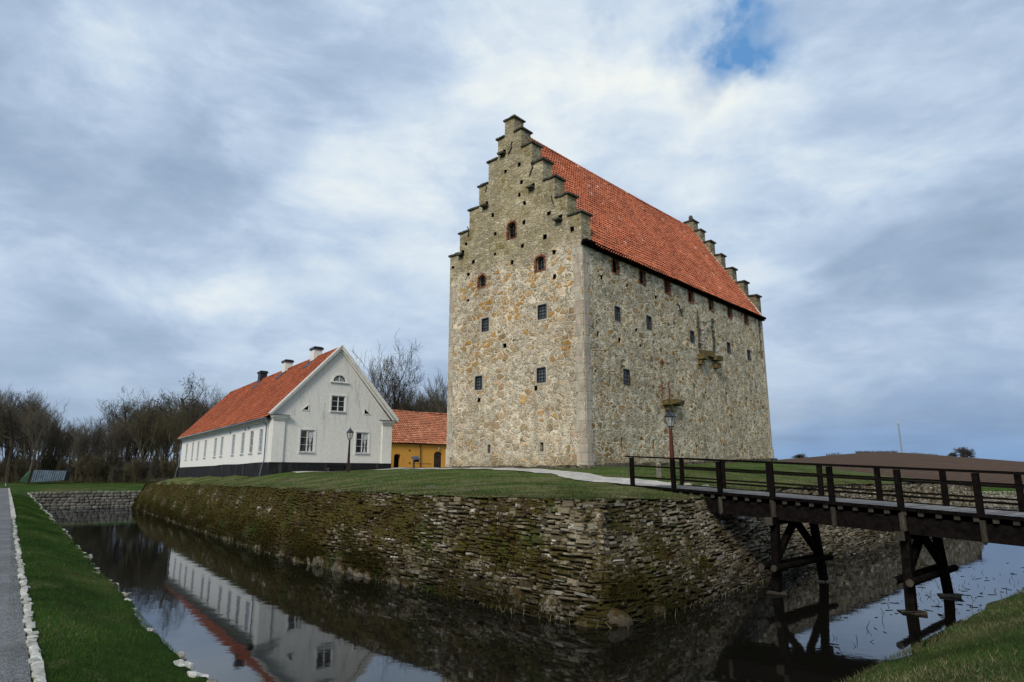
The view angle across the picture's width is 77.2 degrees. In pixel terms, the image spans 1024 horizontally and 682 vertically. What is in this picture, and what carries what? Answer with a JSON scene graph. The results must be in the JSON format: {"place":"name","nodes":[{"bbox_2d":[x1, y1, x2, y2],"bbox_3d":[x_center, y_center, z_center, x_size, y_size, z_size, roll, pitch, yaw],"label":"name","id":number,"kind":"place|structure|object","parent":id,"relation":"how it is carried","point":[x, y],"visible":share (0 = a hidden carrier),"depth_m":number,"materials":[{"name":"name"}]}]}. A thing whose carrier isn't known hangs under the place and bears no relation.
{"place":"outdoors","nodes":[
{"label":"outdoors","id":0,"kind":"place"},
{"bbox_2d":[0,488,30,681],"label":"path","id":1,"kind":"structure","parent":0,"point":[6,631],"depth_m":8.03,"materials":[{"name":"gravel"}]},
{"bbox_2d":[293,467,442,472],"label":"path","id":2,"kind":"structure","parent":0,"point":[350,470],"depth_m":50.80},
{"bbox_2d":[326,466,346,471],"bbox_3d":[-14.055,10.307,51.413,1.650,0.505,0.420,9,-15,-36],"label":"garden bench","id":3,"kind":"object","parent":2,"relation":"on","point":[345,468],"visible":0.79,"depth_m":51.32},
{"bbox_2d":[0,453,1023,681],"bbox_3d":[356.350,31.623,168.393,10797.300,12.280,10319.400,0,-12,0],"label":"ground","id":4,"kind":"structure","parent":0,"point":[870,459],"depth_m":9.07,"materials":[{"name":"green plant"}]},
{"bbox_2d":[0,456,13,481],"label":"bare shrub","id":5,"kind":"object","parent":4,"relation":"on","point":[5,460],"visible":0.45,"depth_m":102.87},
{"bbox_2d":[8,488,15,517],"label":"kerb stones","id":6,"kind":"object","parent":4,"relation":"on","point":[12,511],"visible":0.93,"depth_m":34.17,"materials":[{"name":"white stone"}]},
{"bbox_2d":[0,391,26,444],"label":"bare tree","id":7,"kind":"object","parent":4,"relation":"on","point":[1,424],"visible":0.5,"depth_m":107.83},
{"bbox_2d":[4,393,32,459],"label":"bare tree","id":8,"kind":"object","parent":4,"relation":"on","point":[17,429],"visible":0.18,"depth_m":112.70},
{"bbox_2d":[8,455,29,482],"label":"bare shrub","id":9,"kind":"object","parent":4,"relation":"on","point":[19,467],"visible":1,"depth_m":100.70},
{"bbox_2d":[0,387,37,480],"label":"bare tree","id":10,"kind":"object","parent":4,"relation":"on","point":[6,443],"visible":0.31,"depth_m":109.35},
{"bbox_2d":[0,391,39,481],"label":"crooked tree","id":11,"kind":"object","parent":4,"relation":"on","point":[11,453],"visible":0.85,"depth_m":102.23,"materials":[{"name":"brown plant"}]},
{"bbox_2d":[9,413,38,462],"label":"bare tree","id":12,"kind":"object","parent":4,"relation":"on","point":[26,448],"visible":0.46,"depth_m":108.89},
{"bbox_2d":[20,471,30,481],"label":"tarpaulin","id":13,"kind":"object","parent":4,"relation":"on","point":[25,478],"visible":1,"depth_m":98.02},
{"bbox_2d":[24,455,41,481],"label":"bare shrub","id":14,"kind":"object","parent":4,"relation":"on","point":[32,469],"visible":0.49,"depth_m":106.79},
{"bbox_2d":[20,390,46,455],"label":"bare tree","id":15,"kind":"object","parent":4,"relation":"on","point":[29,419],"visible":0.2,"depth_m":116.17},
{"bbox_2d":[8,389,62,459],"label":"bare tree","id":16,"kind":"object","parent":4,"relation":"on","point":[30,454],"visible":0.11,"depth_m":120.99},
{"bbox_2d":[30,653,42,660],"bbox_3d":[-4.491,3.001,6.055,0.102,0.066,0.264,11,-15,-36],"label":"kerb stone","id":17,"kind":"object","parent":4,"relation":"on","point":[32,655],"visible":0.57,"depth_m":6.05,"materials":[{"name":"white stone"}]},
{"bbox_2d":[14,390,58,474],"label":"bare tree","id":18,"kind":"object","parent":4,"relation":"on","point":[32,412],"visible":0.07,"depth_m":124.69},
{"bbox_2d":[30,661,43,671],"bbox_3d":[-4.255,2.937,5.744,0.106,0.067,0.305,9,-11,-40],"label":"kerb stone","id":19,"kind":"object","parent":4,"relation":"on","point":[36,665],"visible":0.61,"depth_m":5.73,"materials":[{"name":"white stone"}]},
{"bbox_2d":[19,395,55,483],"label":"crooked tree","id":20,"kind":"object","parent":4,"relation":"on","point":[38,441],"visible":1,"depth_m":101.22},
{"bbox_2d":[31,669,45,679],"bbox_3d":[-4.099,2.904,5.543,0.101,0.066,0.282,13,-16,-38],"label":"kerb stone","id":21,"kind":"object","parent":4,"relation":"on","point":[39,673],"visible":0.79,"depth_m":5.53,"materials":[{"name":"white stone"}]},
{"bbox_2d":[18,406,60,464],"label":"bare tree","id":22,"kind":"object","parent":4,"relation":"on","point":[36,431],"visible":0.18,"depth_m":115.29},
{"bbox_2d":[18,406,64,469],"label":"bare tree","id":23,"kind":"object","parent":4,"relation":"on","point":[48,445],"visible":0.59,"depth_m":105.98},
{"bbox_2d":[31,451,56,472],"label":"bare shrub","id":24,"kind":"object","parent":4,"relation":"on","point":[43,466],"visible":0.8,"depth_m":107.05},
{"bbox_2d":[30,470,69,481],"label":"tin shed","id":25,"kind":"structure","parent":4,"relation":"on","point":[46,475],"depth_m":98.91,"materials":[{"name":"metal"}]},
{"bbox_2d":[43,451,60,481],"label":"bare shrub","id":26,"kind":"object","parent":4,"relation":"on","point":[55,459],"visible":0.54,"depth_m":108.35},
{"bbox_2d":[43,413,69,469],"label":"bare tree","id":27,"kind":"object","parent":4,"relation":"on","point":[49,448],"visible":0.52,"depth_m":107.78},
{"bbox_2d":[55,459,68,470],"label":"bare shrub","id":28,"kind":"object","parent":4,"relation":"on","point":[60,466],"visible":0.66,"depth_m":107.03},
{"bbox_2d":[41,421,84,480],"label":"bare tree","id":29,"kind":"object","parent":4,"relation":"on","point":[67,443],"visible":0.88,"depth_m":107.44,"materials":[{"name":"plant"}]},
{"bbox_2d":[48,397,79,452],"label":"bare tree","id":30,"kind":"object","parent":4,"relation":"on","point":[77,425],"visible":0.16,"depth_m":137.46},
{"bbox_2d":[53,416,74,470],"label":"bare tree","id":31,"kind":"object","parent":4,"relation":"on","point":[65,441],"visible":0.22,"depth_m":110.49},
{"bbox_2d":[64,462,80,481],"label":"bare shrub","id":32,"kind":"object","parent":4,"relation":"on","point":[71,473],"visible":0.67,"depth_m":106.52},
{"bbox_2d":[30,490,140,507],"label":"boulder wall","id":33,"kind":"structure","parent":4,"relation":"on","point":[71,499],"depth_m":80.48,"materials":[{"name":"stone"}]},
{"bbox_2d":[71,448,101,482],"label":"bare shrub","id":34,"kind":"object","parent":4,"relation":"on","point":[82,460],"visible":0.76,"depth_m":102.75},
{"bbox_2d":[0,470,176,482],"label":"undergrowth","id":35,"kind":"object","parent":4,"relation":"on","point":[118,479],"visible":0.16,"depth_m":106.39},
{"bbox_2d":[72,426,104,480],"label":"bare tree","id":36,"kind":"object","parent":4,"relation":"on","point":[86,443],"visible":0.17,"depth_m":114.00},
{"bbox_2d":[63,416,116,482],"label":"bare tree","id":37,"kind":"object","parent":4,"relation":"on","point":[95,430],"visible":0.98,"depth_m":103.66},
{"bbox_2d":[0,450,180,477],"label":"thicket","id":38,"kind":"object","parent":4,"relation":"on","point":[78,469],"visible":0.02,"depth_m":152.79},
{"bbox_2d":[82,454,104,483],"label":"bare shrub","id":39,"kind":"object","parent":4,"relation":"on","point":[93,468],"visible":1,"depth_m":100.14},
{"bbox_2d":[83,416,111,478],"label":"bare tree","id":40,"kind":"object","parent":4,"relation":"on","point":[101,428],"visible":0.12,"depth_m":134.32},
{"bbox_2d":[87,434,109,480],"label":"bare tree","id":41,"kind":"object","parent":4,"relation":"on","point":[97,455],"visible":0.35,"depth_m":109.46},
{"bbox_2d":[3,494,199,681],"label":"grass","id":42,"kind":"structure","parent":4,"relation":"on","point":[33,511],"depth_m":9.09,"materials":[{"name":"plant"}]},
{"bbox_2d":[95,450,118,482],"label":"bare shrub","id":43,"kind":"object","parent":4,"relation":"on","point":[108,464],"visible":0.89,"depth_m":102.15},
{"bbox_2d":[99,421,122,480],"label":"bare tree","id":44,"kind":"object","parent":4,"relation":"on","point":[112,438],"visible":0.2,"depth_m":112.12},
{"bbox_2d":[108,465,118,482],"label":"bare shrub","id":45,"kind":"object","parent":4,"relation":"on","point":[114,470],"visible":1,"depth_m":100.88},
{"bbox_2d":[96,400,133,464],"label":"bare tree","id":46,"kind":"object","parent":4,"relation":"on","point":[109,421],"visible":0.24,"depth_m":135.88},
{"bbox_2d":[104,419,134,481],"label":"bare tree","id":47,"kind":"object","parent":4,"relation":"on","point":[117,436],"visible":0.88,"depth_m":106.92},
{"bbox_2d":[109,451,131,481],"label":"bare shrub","id":48,"kind":"object","parent":4,"relation":"on","point":[121,462],"visible":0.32,"depth_m":106.86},
{"bbox_2d":[120,460,136,482],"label":"bare shrub","id":49,"kind":"object","parent":4,"relation":"on","point":[126,472],"visible":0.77,"depth_m":102.43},
{"bbox_2d":[86,386,175,479],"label":"tree","id":50,"kind":"object","parent":4,"relation":"on","point":[124,410],"visible":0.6,"depth_m":111.24,"materials":[{"name":"brown plant"}]},
{"bbox_2d":[117,401,151,481],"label":"bare tree","id":51,"kind":"object","parent":4,"relation":"on","point":[130,437],"visible":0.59,"depth_m":108.39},
{"bbox_2d":[123,456,146,482],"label":"bare shrub","id":52,"kind":"object","parent":4,"relation":"on","point":[136,465],"visible":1,"depth_m":100.86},
{"bbox_2d":[102,395,167,471],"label":"bare tree","id":53,"kind":"object","parent":4,"relation":"on","point":[122,415],"visible":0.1,"depth_m":122.23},
{"bbox_2d":[117,398,166,481],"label":"bare tree","id":54,"kind":"object","parent":4,"relation":"on","point":[137,422],"visible":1,"depth_m":105.70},
{"bbox_2d":[128,407,159,479],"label":"bare tree","id":55,"kind":"object","parent":4,"relation":"on","point":[136,450],"visible":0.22,"depth_m":111.65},
{"bbox_2d":[140,457,154,482],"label":"bare shrub","id":56,"kind":"object","parent":4,"relation":"on","point":[143,473],"visible":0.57,"depth_m":102.67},
{"bbox_2d":[133,390,171,462],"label":"bare tree","id":57,"kind":"object","parent":4,"relation":"on","point":[145,452],"visible":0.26,"depth_m":113.68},
{"bbox_2d":[147,459,161,479],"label":"bare shrub","id":58,"kind":"object","parent":4,"relation":"on","point":[154,470],"visible":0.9,"depth_m":100.75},
{"bbox_2d":[144,410,176,461],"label":"bare tree","id":59,"kind":"object","parent":4,"relation":"on","point":[155,451],"visible":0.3,"depth_m":111.73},
{"bbox_2d":[145,402,176,463],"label":"bare tree","id":60,"kind":"object","parent":4,"relation":"on","point":[146,454],"visible":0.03,"depth_m":124.78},
{"bbox_2d":[140,408,182,478],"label":"bare tree","id":61,"kind":"object","parent":4,"relation":"on","point":[160,440],"visible":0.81,"depth_m":107.40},
{"bbox_2d":[155,458,171,478],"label":"bare shrub","id":62,"kind":"object","parent":4,"relation":"on","point":[163,468],"visible":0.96,"depth_m":101.20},
{"bbox_2d":[149,402,179,478],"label":"bare tree","id":63,"kind":"object","parent":4,"relation":"on","point":[164,445],"visible":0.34,"depth_m":110.04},
{"bbox_2d":[165,458,177,478],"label":"bare shrub","id":64,"kind":"object","parent":4,"relation":"on","point":[172,472],"visible":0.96,"depth_m":101.79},
{"bbox_2d":[161,398,188,477],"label":"bare tree","id":65,"kind":"object","parent":4,"relation":"on","point":[177,443],"visible":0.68,"depth_m":106.44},
{"bbox_2d":[139,371,218,463],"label":"tree","id":66,"kind":"object","parent":4,"relation":"on","point":[173,397],"visible":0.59,"depth_m":111.96,"materials":[{"name":"brown plant"}]},
{"bbox_2d":[173,659,194,670],"bbox_3d":[-3.653,3.631,7.112,0.247,0.125,0.353,-6,-1,-30],"label":"rim stone","id":67,"kind":"object","parent":4,"relation":"on","point":[189,664],"visible":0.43,"depth_m":7.11,"materials":[{"name":"white stone"}]},
{"bbox_2d":[170,394,202,440],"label":"bare tree","id":68,"kind":"object","parent":4,"relation":"on","point":[190,423],"visible":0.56,"depth_m":103.33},
{"bbox_2d":[187,670,210,678],"bbox_3d":[-3.310,3.550,6.751,0.227,0.114,0.323,22,-27,-37],"label":"rim stone","id":69,"kind":"object","parent":4,"relation":"on","point":[194,673],"visible":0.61,"depth_m":6.70,"materials":[{"name":"white stone"}]},
{"bbox_2d":[171,387,226,430],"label":"bare tree","id":70,"kind":"object","parent":4,"relation":"on","point":[192,404],"visible":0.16,"depth_m":115.19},
{"bbox_2d":[348,343,404,409],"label":"bare tree","id":71,"kind":"object","parent":4,"relation":"on","point":[373,377],"visible":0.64,"depth_m":112.82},
{"bbox_2d":[352,328,435,411],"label":"bare tree","id":72,"kind":"object","parent":4,"relation":"on","point":[408,391],"visible":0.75,"depth_m":119.81,"materials":[{"name":"brown plant"}]},
{"bbox_2d":[402,390,425,411],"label":"bare tree","id":73,"kind":"object","parent":4,"relation":"on","point":[420,398],"visible":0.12,"depth_m":126.62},
{"bbox_2d":[408,386,439,411],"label":"bare tree","id":74,"kind":"object","parent":4,"relation":"on","point":[413,402],"visible":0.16,"depth_m":132.06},
{"bbox_2d":[420,388,444,412],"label":"bare tree","id":75,"kind":"object","parent":4,"relation":"on","point":[435,401],"visible":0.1,"depth_m":131.22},
{"bbox_2d":[422,367,447,412],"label":"bare tree","id":76,"kind":"object","parent":4,"relation":"on","point":[441,404],"visible":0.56,"depth_m":118.80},
{"bbox_2d":[131,480,987,627],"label":"moat wall","id":77,"kind":"structure","parent":4,"relation":"on","point":[624,562],"depth_m":22.86,"materials":[{"name":"stone"}]},
{"bbox_2d":[615,456,1023,614],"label":"footbridge","id":78,"kind":"object","parent":4,"relation":"on","point":[918,523],"visible":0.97,"depth_m":21.31,"materials":[{"name":"wood"}]},
{"bbox_2d":[826,450,936,455],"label":"copse","id":79,"kind":"object","parent":4,"relation":"on","point":[877,451],"visible":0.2,"depth_m":320.27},
{"bbox_2d":[898,422,902,452],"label":"radio mast","id":80,"kind":"object","parent":4,"relation":"on","point":[901,448],"visible":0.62,"depth_m":593.96,"materials":[{"name":"metal"}]},
{"bbox_2d":[953,447,976,457],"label":"hill tree","id":81,"kind":"object","parent":4,"relation":"on","point":[963,452],"visible":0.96,"depth_m":294.99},
{"bbox_2d":[982,491,1017,507],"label":"retaining wall","id":82,"kind":"structure","parent":4,"relation":"on","point":[999,494],"depth_m":80.66,"materials":[{"name":"stone"}]},
{"bbox_2d":[0,0,1023,465],"label":"sky","id":83,"kind":"structure","parent":0,"point":[225,192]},
{"bbox_2d":[43,506,1023,681],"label":"water","id":84,"kind":"structure","parent":0,"point":[220,609],"depth_m":17.55,"materials":[{"name":"liquid"}]},
{"bbox_2d":[169,520,842,629],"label":"water grass","id":85,"kind":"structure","parent":84,"relation":"on","point":[496,605],"depth_m":23.19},
{"bbox_2d":[830,561,1023,655],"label":"reeds","id":86,"kind":"object","parent":84,"relation":"on","point":[928,595],"visible":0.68,"depth_m":20.72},
{"bbox_2d":[412,468,670,485],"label":"path","id":87,"kind":"structure","parent":0,"point":[583,476],"depth_m":30.93,"materials":[{"name":"gravel"}]},
{"bbox_2d":[147,461,954,500],"bbox_3d":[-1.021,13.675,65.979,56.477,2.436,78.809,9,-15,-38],"label":"lawn","id":88,"kind":"structure","parent":0,"point":[520,475],"depth_m":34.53,"materials":[{"name":"green plant"}]},
{"bbox_2d":[175,345,398,486],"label":"manor house","id":89,"kind":"structure","parent":88,"relation":"on","point":[306,415],"depth_m":53.79,"materials":[{"name":"white paint"}]},
{"bbox_2d":[203,438,207,458],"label":"window","id":90,"kind":"structure","parent":89,"relation":"in","point":[206,440],"depth_m":68.05,"materials":[{"name":"white paint"}]},
{"bbox_2d":[213,436,217,457],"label":"window","id":91,"kind":"structure","parent":89,"relation":"in","point":[216,438],"depth_m":64.41,"materials":[{"name":"white paint"}]},
{"bbox_2d":[218,435,224,457],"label":"window","id":92,"kind":"structure","parent":89,"relation":"in","point":[222,441],"depth_m":62.20,"materials":[{"name":"white paint"}]},
{"bbox_2d":[230,433,235,456],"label":"window","id":93,"kind":"structure","parent":89,"relation":"in","point":[233,436],"depth_m":58.74,"materials":[{"name":"white paint"}]},
{"bbox_2d":[239,431,245,455],"bbox_3d":[-23.532,8.936,55.978,0.175,2.120,1.280,9,-15,-36],"label":"window","id":94,"kind":"structure","parent":89,"relation":"in","point":[243,435],"depth_m":56.14,"materials":[{"name":"white paint"}]},
{"bbox_2d":[247,429,254,454],"bbox_3d":[-21.879,8.481,53.806,0.175,2.120,1.280,9,-15,-36],"label":"window","id":95,"kind":"structure","parent":89,"relation":"in","point":[251,441],"depth_m":53.94,"materials":[{"name":"white paint"}]},
{"bbox_2d":[257,427,263,453],"bbox_3d":[-20.257,8.031,51.656,0.175,2.120,1.280,9,-15,-36],"label":"window","id":96,"kind":"structure","parent":89,"relation":"in","point":[261,430],"depth_m":51.77,"materials":[{"name":"white paint"}]},
{"bbox_2d":[297,428,316,453],"bbox_3d":[-16.271,7.944,50.919,1.400,2.000,0.205,9,-15,-36],"label":"window","id":97,"kind":"structure","parent":89,"relation":"in","point":[307,439],"depth_m":50.98,"materials":[{"name":"white paint"}]},
{"bbox_2d":[329,394,346,413],"bbox_3d":[-14.351,5.185,52.943,1.440,1.560,0.205,9,-15,-36],"label":"window","id":98,"kind":"structure","parent":89,"relation":"in","point":[338,402],"depth_m":53.01,"materials":[{"name":"white paint"}]},
{"bbox_2d":[330,373,348,383],"bbox_3d":[-14.344,3.090,53.392,1.600,0.815,0.220,9,-15,-36],"label":"fan window","id":99,"kind":"structure","parent":89,"relation":"in","point":[339,377],"depth_m":53.42,"materials":[{"name":"white paint"}]},
{"bbox_2d":[354,431,370,454],"bbox_3d":[-12.531,8.519,53.621,1.380,1.980,0.205,9,-15,-36],"label":"window","id":100,"kind":"structure","parent":89,"relation":"in","point":[361,443],"depth_m":53.68,"materials":[{"name":"white paint"}]},
{"bbox_2d":[346,427,353,471],"bbox_3d":[-12.030,8.149,47.334,0.537,3.600,0.620,4,-13,-20],"label":"street lamp","id":101,"kind":"object","parent":88,"relation":"on","point":[350,431],"visible":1,"depth_m":47.28,"materials":[{"name":"black metal"}]},
{"bbox_2d":[391,409,446,467],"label":"outbuilding","id":102,"kind":"structure","parent":88,"relation":"on","point":[422,436],"depth_m":74.52,"materials":[{"name":"paint"}]},
{"bbox_2d":[394,454,398,467],"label":"doorway","id":103,"kind":"structure","parent":102,"relation":"in","point":[396,457],"depth_m":71.69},
{"bbox_2d":[434,452,440,467],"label":"door","id":104,"kind":"structure","parent":102,"relation":"in","point":[437,455],"depth_m":74.81,"materials":[{"name":"brown wood"}]},
{"bbox_2d":[439,114,777,468],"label":"castle","id":105,"kind":"structure","parent":88,"relation":"on","point":[595,320],"depth_m":42.80,"materials":[{"name":"stone"}]},
{"bbox_2d":[475,375,481,389],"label":"window","id":106,"kind":"structure","parent":105,"relation":"in","point":[478,383],"depth_m":43.05,"materials":[{"name":"glass"}]},
{"bbox_2d":[481,317,488,331],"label":"window","id":107,"kind":"structure","parent":105,"relation":"in","point":[485,321],"depth_m":43.43,"materials":[{"name":"glass"}]},
{"bbox_2d":[510,223,514,237],"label":"arched window","id":108,"kind":"structure","parent":105,"relation":"in","point":[512,230],"depth_m":43.23,"materials":[{"name":"glass"}]},
{"bbox_2d":[536,367,545,382],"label":"window","id":109,"kind":"structure","parent":105,"relation":"in","point":[541,372],"depth_m":39.27,"materials":[{"name":"glass"}]},
{"bbox_2d":[538,257,543,270],"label":"arched window","id":110,"kind":"structure","parent":105,"relation":"in","point":[541,261],"depth_m":40.94,"materials":[{"name":"black glass"}]},
{"bbox_2d":[537,303,546,319],"bbox_3d":[1.901,-1.825,39.954,0.730,0.930,0.115,-11,-16,42],"label":"window","id":111,"kind":"structure","parent":105,"relation":"in","point":[541,309],"depth_m":40.01,"materials":[{"name":"glass"}]},
{"bbox_2d":[614,306,620,320],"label":"window","id":112,"kind":"structure","parent":105,"relation":"in","point":[617,314],"depth_m":40.41,"materials":[{"name":"glass"}]},
{"bbox_2d":[623,368,629,384],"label":"window","id":113,"kind":"structure","parent":105,"relation":"in","point":[626,372],"depth_m":40.17,"materials":[{"name":"glass"}]},
{"bbox_2d":[646,315,651,329],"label":"window","id":114,"kind":"structure","parent":105,"relation":"in","point":[648,318],"depth_m":43.06,"materials":[{"name":"glass"}]},
{"bbox_2d":[656,463,661,477],"bbox_3d":[6.958,6.181,30.372,0.207,0.814,0.163,6,-13,-25],"label":"stone post","id":115,"kind":"object","parent":88,"relation":"on","point":[658,472],"visible":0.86,"depth_m":30.32,"materials":[{"name":"stone"}]},
{"bbox_2d":[664,408,675,477],"bbox_3d":[7.620,5.024,30.620,0.438,3.650,0.438,-10,-15,39],"label":"street lamp","id":116,"kind":"object","parent":88,"relation":"on","point":[671,415],"visible":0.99,"depth_m":30.68,"materials":[{"name":"black metal"}]},
{"bbox_2d":[833,587,1023,681],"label":"grass","id":117,"kind":"structure","parent":0,"point":[956,642],"depth_m":6.92,"materials":[{"name":"plant"}]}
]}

